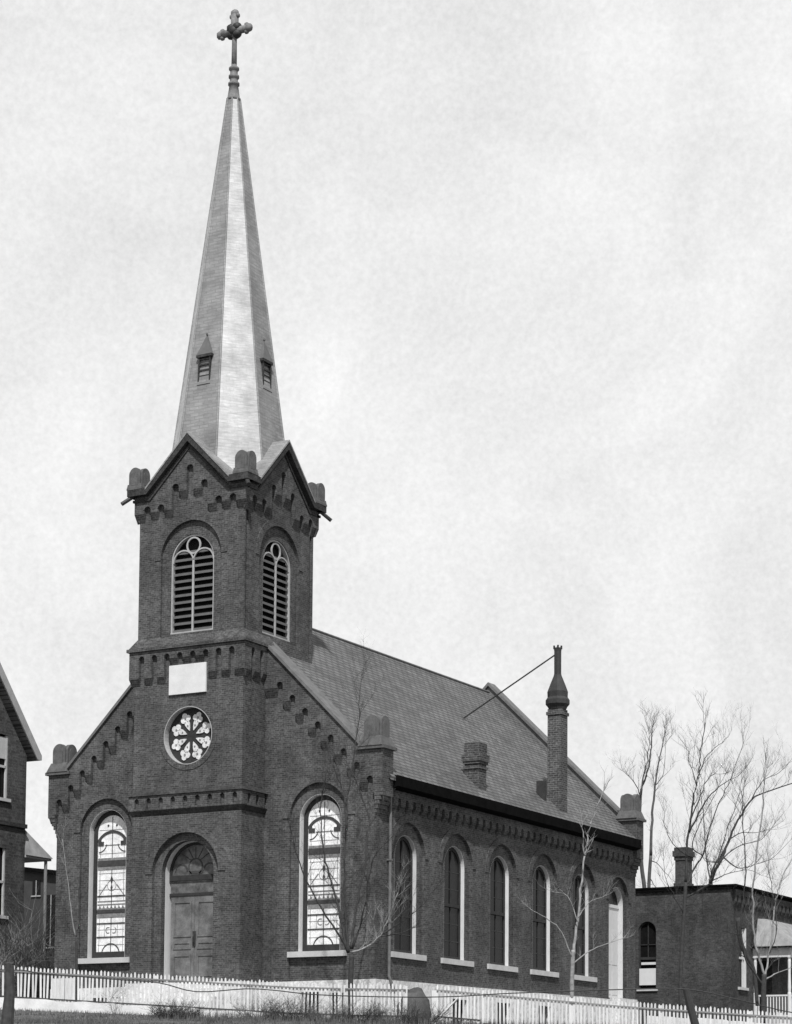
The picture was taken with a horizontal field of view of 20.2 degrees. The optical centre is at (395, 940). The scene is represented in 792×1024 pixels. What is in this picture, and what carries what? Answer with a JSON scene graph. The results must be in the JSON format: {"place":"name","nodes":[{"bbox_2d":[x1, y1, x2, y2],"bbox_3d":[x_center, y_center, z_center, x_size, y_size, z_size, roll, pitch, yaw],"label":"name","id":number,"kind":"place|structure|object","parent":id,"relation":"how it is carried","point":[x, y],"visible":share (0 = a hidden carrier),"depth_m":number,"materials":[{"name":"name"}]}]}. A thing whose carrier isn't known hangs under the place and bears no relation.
{"place":"outdoors","nodes":[
{"label":"outdoors","id":0,"kind":"place"},
{"bbox_2d":[0,1007,645,1023],"bbox_3d":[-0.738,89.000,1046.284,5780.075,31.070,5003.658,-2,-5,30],"label":"ground","id":1,"kind":"structure","parent":0,"point":[97,1018],"depth_m":71.94,"materials":[{"name":"plant"}]},
{"bbox_2d":[0,663,52,994],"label":"gabled house","id":2,"kind":"structure","parent":1,"relation":"on","point":[20,846],"depth_m":92.16,"materials":[{"name":"brick"}]},
{"bbox_2d":[0,848,8,918],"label":"window","id":3,"kind":"structure","parent":2,"relation":"in","point":[2,850],"depth_m":91.52,"materials":[{"name":"white glass"}]},
{"bbox_2d":[0,735,10,801],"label":"window","id":4,"kind":"structure","parent":2,"relation":"in","point":[3,738],"depth_m":91.81,"materials":[{"name":"white glass"}]},
{"bbox_2d":[0,893,54,996],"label":"shrub","id":5,"kind":"object","parent":1,"relation":"on","point":[21,949],"visible":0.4,"depth_m":88.71,"materials":[{"name":"grey plant"}]},
{"bbox_2d":[0,881,55,998],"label":"shrub","id":6,"kind":"object","parent":1,"relation":"on","point":[27,959],"visible":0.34,"depth_m":88.25,"materials":[{"name":"grey plant"}]},
{"bbox_2d":[23,867,55,992],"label":"distant house","id":7,"kind":"structure","parent":1,"relation":"on","point":[33,881],"depth_m":110.23,"materials":[{"name":"black brick"}]},
{"bbox_2d":[31,880,40,896],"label":"window","id":8,"kind":"structure","parent":7,"relation":"in","point":[36,886],"depth_m":110.34,"materials":[{"name":"grey glass"}]},
{"bbox_2d":[46,895,55,948],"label":"window","id":9,"kind":"structure","parent":7,"relation":"in","point":[50,898],"depth_m":109.78,"materials":[{"name":"grey glass"}]},
{"bbox_2d":[53,978,72,1001],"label":"white board","id":10,"kind":"object","parent":1,"relation":"on","point":[57,985],"visible":0.17,"depth_m":84.10,"materials":[{"name":"white wood"}]},
{"bbox_2d":[52,818,90,1001],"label":"sapling","id":11,"kind":"object","parent":1,"relation":"on","point":[76,951],"visible":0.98,"depth_m":75.65,"materials":[{"name":"grey plant"}]},
{"bbox_2d":[96,980,133,1014],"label":"shrub","id":12,"kind":"object","parent":1,"relation":"on","point":[115,1008],"visible":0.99,"depth_m":73.86,"materials":[{"name":"grey plant"}]},
{"bbox_2d":[0,997,268,1017],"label":"retaining wall","id":13,"kind":"structure","parent":1,"relation":"on","point":[40,1004],"depth_m":74.58,"materials":[{"name":"white concrete"}]},
{"bbox_2d":[0,965,341,1021],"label":"picket fence","id":14,"kind":"object","parent":13,"relation":"on","point":[155,993],"visible":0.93,"depth_m":74.74,"materials":[{"name":"paint"}]},
{"bbox_2d":[141,993,211,1018],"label":"shrub","id":15,"kind":"object","parent":1,"relation":"on","point":[169,1011],"visible":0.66,"depth_m":73.24,"materials":[{"name":"grey plant"}]},
{"bbox_2d":[226,987,300,1018],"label":"weed clump","id":16,"kind":"object","parent":1,"relation":"on","point":[267,1014],"visible":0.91,"depth_m":74.13,"materials":[{"name":"grey plant"}]},
{"bbox_2d":[254,989,324,1020],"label":"weed clump","id":17,"kind":"object","parent":1,"relation":"on","point":[293,1009],"visible":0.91,"depth_m":74.02,"materials":[{"name":"grey plant"}]},
{"bbox_2d":[286,988,357,1021],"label":"weed clump","id":18,"kind":"object","parent":1,"relation":"on","point":[330,1012],"visible":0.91,"depth_m":73.98,"materials":[{"name":"grey plant"}]},
{"bbox_2d":[45,9,645,1023],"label":"brick church","id":19,"kind":"structure","parent":1,"relation":"on","point":[185,769],"depth_m":81.83,"materials":[{"name":"grey brick"}]},
{"bbox_2d":[78,809,129,963],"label":"stained glass window","id":20,"kind":"structure","parent":19,"relation":"in","point":[108,830],"depth_m":84.25,"materials":[{"name":"glass"}]},
{"bbox_2d":[164,706,211,763],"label":"rose window","id":21,"kind":"structure","parent":19,"relation":"in","point":[188,732],"depth_m":80.81,"materials":[{"name":"glass"}]},
{"bbox_2d":[164,841,213,982],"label":"main door","id":22,"kind":"structure","parent":19,"relation":"in","point":[188,938],"depth_m":80.77,"materials":[{"name":"paint"}]},
{"bbox_2d":[170,534,213,634],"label":"louvre window","id":23,"kind":"structure","parent":19,"relation":"in","point":[194,575],"depth_m":81.36,"materials":[{"name":"paint"}]},
{"bbox_2d":[262,540,289,641],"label":"louvre window","id":24,"kind":"structure","parent":19,"relation":"in","point":[272,603],"depth_m":82.22,"materials":[{"name":"paint"}]},
{"bbox_2d":[305,992,318,1015],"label":"basement window","id":25,"kind":"structure","parent":19,"relation":"in","point":[306,992],"depth_m":79.03,"materials":[{"name":"grey glass"}]},
{"bbox_2d":[287,794,346,957],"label":"stained glass window","id":26,"kind":"structure","parent":19,"relation":"in","point":[315,939],"depth_m":79.53,"materials":[{"name":"glass"}]},
{"bbox_2d":[333,993,343,1013],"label":"basement window","id":27,"kind":"structure","parent":19,"relation":"in","point":[333,993],"depth_m":78.54,"materials":[{"name":"grey glass"}]},
{"bbox_2d":[391,835,426,960],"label":"arched window","id":28,"kind":"structure","parent":19,"relation":"in","point":[405,942],"depth_m":80.33,"materials":[{"name":"glass"}]},
{"bbox_2d":[452,999,461,1022],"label":"basement window","id":29,"kind":"structure","parent":19,"relation":"in","point":[453,1011],"depth_m":83.15,"materials":[{"name":"grey glass"}]},
{"bbox_2d":[441,846,473,966],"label":"arched window","id":30,"kind":"structure","parent":19,"relation":"in","point":[454,883],"depth_m":83.53,"materials":[{"name":"glass"}]},
{"bbox_2d":[497,1003,505,1023],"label":"basement window","id":31,"kind":"structure","parent":19,"relation":"in","point":[497,1003],"depth_m":86.27,"materials":[{"name":"grey glass"}]},
{"bbox_2d":[487,856,517,972],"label":"arched window","id":32,"kind":"structure","parent":19,"relation":"in","point":[499,876],"depth_m":86.76,"materials":[{"name":"glass"}]},
{"bbox_2d":[539,1006,545,1023],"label":"basement window","id":33,"kind":"structure","parent":19,"relation":"in","point":[539,1006],"depth_m":89.40,"materials":[{"name":"grey glass"}]},
{"bbox_2d":[530,865,558,977],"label":"arched window","id":34,"kind":"structure","parent":19,"relation":"in","point":[541,895],"depth_m":89.97,"materials":[{"name":"glass"}]},
{"bbox_2d":[572,874,596,981],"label":"arched window","id":35,"kind":"structure","parent":19,"relation":"in","point":[581,966],"depth_m":93.21,"materials":[{"name":"glass"}]},
{"bbox_2d":[609,887,636,1023],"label":"side door","id":36,"kind":"structure","parent":19,"relation":"in","point":[615,898],"depth_m":96.29,"materials":[{"name":"white paint"}]},
{"bbox_2d":[336,995,395,1022],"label":"weed clump","id":37,"kind":"object","parent":1,"relation":"on","point":[364,1014],"visible":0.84,"depth_m":74.06,"materials":[{"name":"grey plant"}]},
{"bbox_2d":[279,636,453,1017],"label":"bare tree","id":38,"kind":"object","parent":1,"relation":"on","point":[344,940],"visible":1,"depth_m":75.98,"materials":[{"name":"grey plant"}]},
{"bbox_2d":[343,983,407,1023],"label":"picket fence","id":39,"kind":"object","parent":1,"relation":"on","point":[346,989],"visible":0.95,"depth_m":74.73,"materials":[{"name":"paint"}]},
{"bbox_2d":[358,990,423,1023],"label":"weed clump","id":40,"kind":"object","parent":1,"relation":"on","point":[398,1014],"visible":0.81,"depth_m":74.06,"materials":[{"name":"grey plant"}]},
{"bbox_2d":[0,962,791,1023],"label":"wire fence","id":41,"kind":"object","parent":1,"relation":"on","point":[7,1015],"visible":1,"depth_m":41.97,"materials":[{"name":"metal"}]},
{"bbox_2d":[397,987,430,1022],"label":"boulder","id":42,"kind":"object","parent":1,"relation":"on","point":[424,1003],"visible":0.54,"depth_m":75.68,"materials":[{"name":"grey stone"}]},
{"bbox_2d":[391,997,454,1023],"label":"weed clump","id":43,"kind":"object","parent":1,"relation":"on","point":[416,1017],"visible":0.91,"depth_m":74.01,"materials":[{"name":"grey plant"}]},
{"bbox_2d":[432,985,479,1023],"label":"picket gate","id":44,"kind":"structure","parent":1,"relation":"on","point":[434,992],"depth_m":74.71,"materials":[{"name":"paint"}]},
{"bbox_2d":[515,762,636,997],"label":"bare tree","id":45,"kind":"object","parent":1,"relation":"on","point":[573,952],"visible":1,"depth_m":76.39,"materials":[{"name":"grey plant"}]},
{"bbox_2d":[482,989,791,1023],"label":"picket fence","id":46,"kind":"object","parent":1,"relation":"on","point":[661,1009],"visible":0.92,"depth_m":74.70,"materials":[{"name":"paint"}]},
{"bbox_2d":[636,704,679,887],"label":"bare tree","id":47,"kind":"object","parent":1,"relation":"on","point":[649,880],"visible":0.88,"depth_m":114.25,"materials":[{"name":"grey plant"}]},
{"bbox_2d":[650,686,764,1005],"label":"bare tree","id":48,"kind":"object","parent":1,"relation":"on","point":[685,904],"visible":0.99,"depth_m":79.68,"materials":[{"name":"grey plant"}]},
{"bbox_2d":[635,847,791,1023],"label":"brick house","id":49,"kind":"structure","parent":1,"relation":"on","point":[658,916],"depth_m":106.29,"materials":[{"name":"grey brick"}]},
{"bbox_2d":[636,922,657,990],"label":"window","id":50,"kind":"structure","parent":49,"relation":"in","point":[647,931],"depth_m":106.92,"materials":[{"name":"glass"}]},
{"bbox_2d":[738,928,748,990],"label":"window","id":51,"kind":"structure","parent":49,"relation":"in","point":[742,963],"depth_m":106.24,"materials":[{"name":"white paint"}]},
{"bbox_2d":[757,960,765,1014],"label":"doorway","id":52,"kind":"structure","parent":49,"relation":"in","point":[759,972],"depth_m":108.79,"materials":[{"name":"grey wood"}]},
{"bbox_2d":[646,1016,783,1023],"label":"wall","id":53,"kind":"structure","parent":1,"relation":"on","point":[701,1020],"depth_m":75.92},
{"bbox_2d":[679,735,791,1023],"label":"bare tree","id":54,"kind":"object","parent":1,"relation":"on","point":[763,981],"visible":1,"depth_m":78.46,"materials":[{"name":"grey plant"}]},
{"bbox_2d":[682,743,791,884],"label":"bare tree","id":55,"kind":"object","parent":1,"relation":"on","point":[703,837],"visible":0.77,"depth_m":120.37,"materials":[{"name":"plant"}]},
{"bbox_2d":[683,731,791,1005],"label":"bare tree","id":56,"kind":"object","parent":1,"relation":"on","point":[718,864],"visible":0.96,"depth_m":80.85,"materials":[{"name":"grey plant"}]},
{"bbox_2d":[0,0,791,896],"label":"sky","id":57,"kind":"structure","parent":0,"point":[527,264],"materials":[{"name":"white"}]},
{"bbox_2d":[604,698,667,887],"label":"bare tree","id":58,"kind":"object","parent":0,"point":[642,873],"visible":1,"depth_m":111.90,"materials":[{"name":"plant"}]}
]}

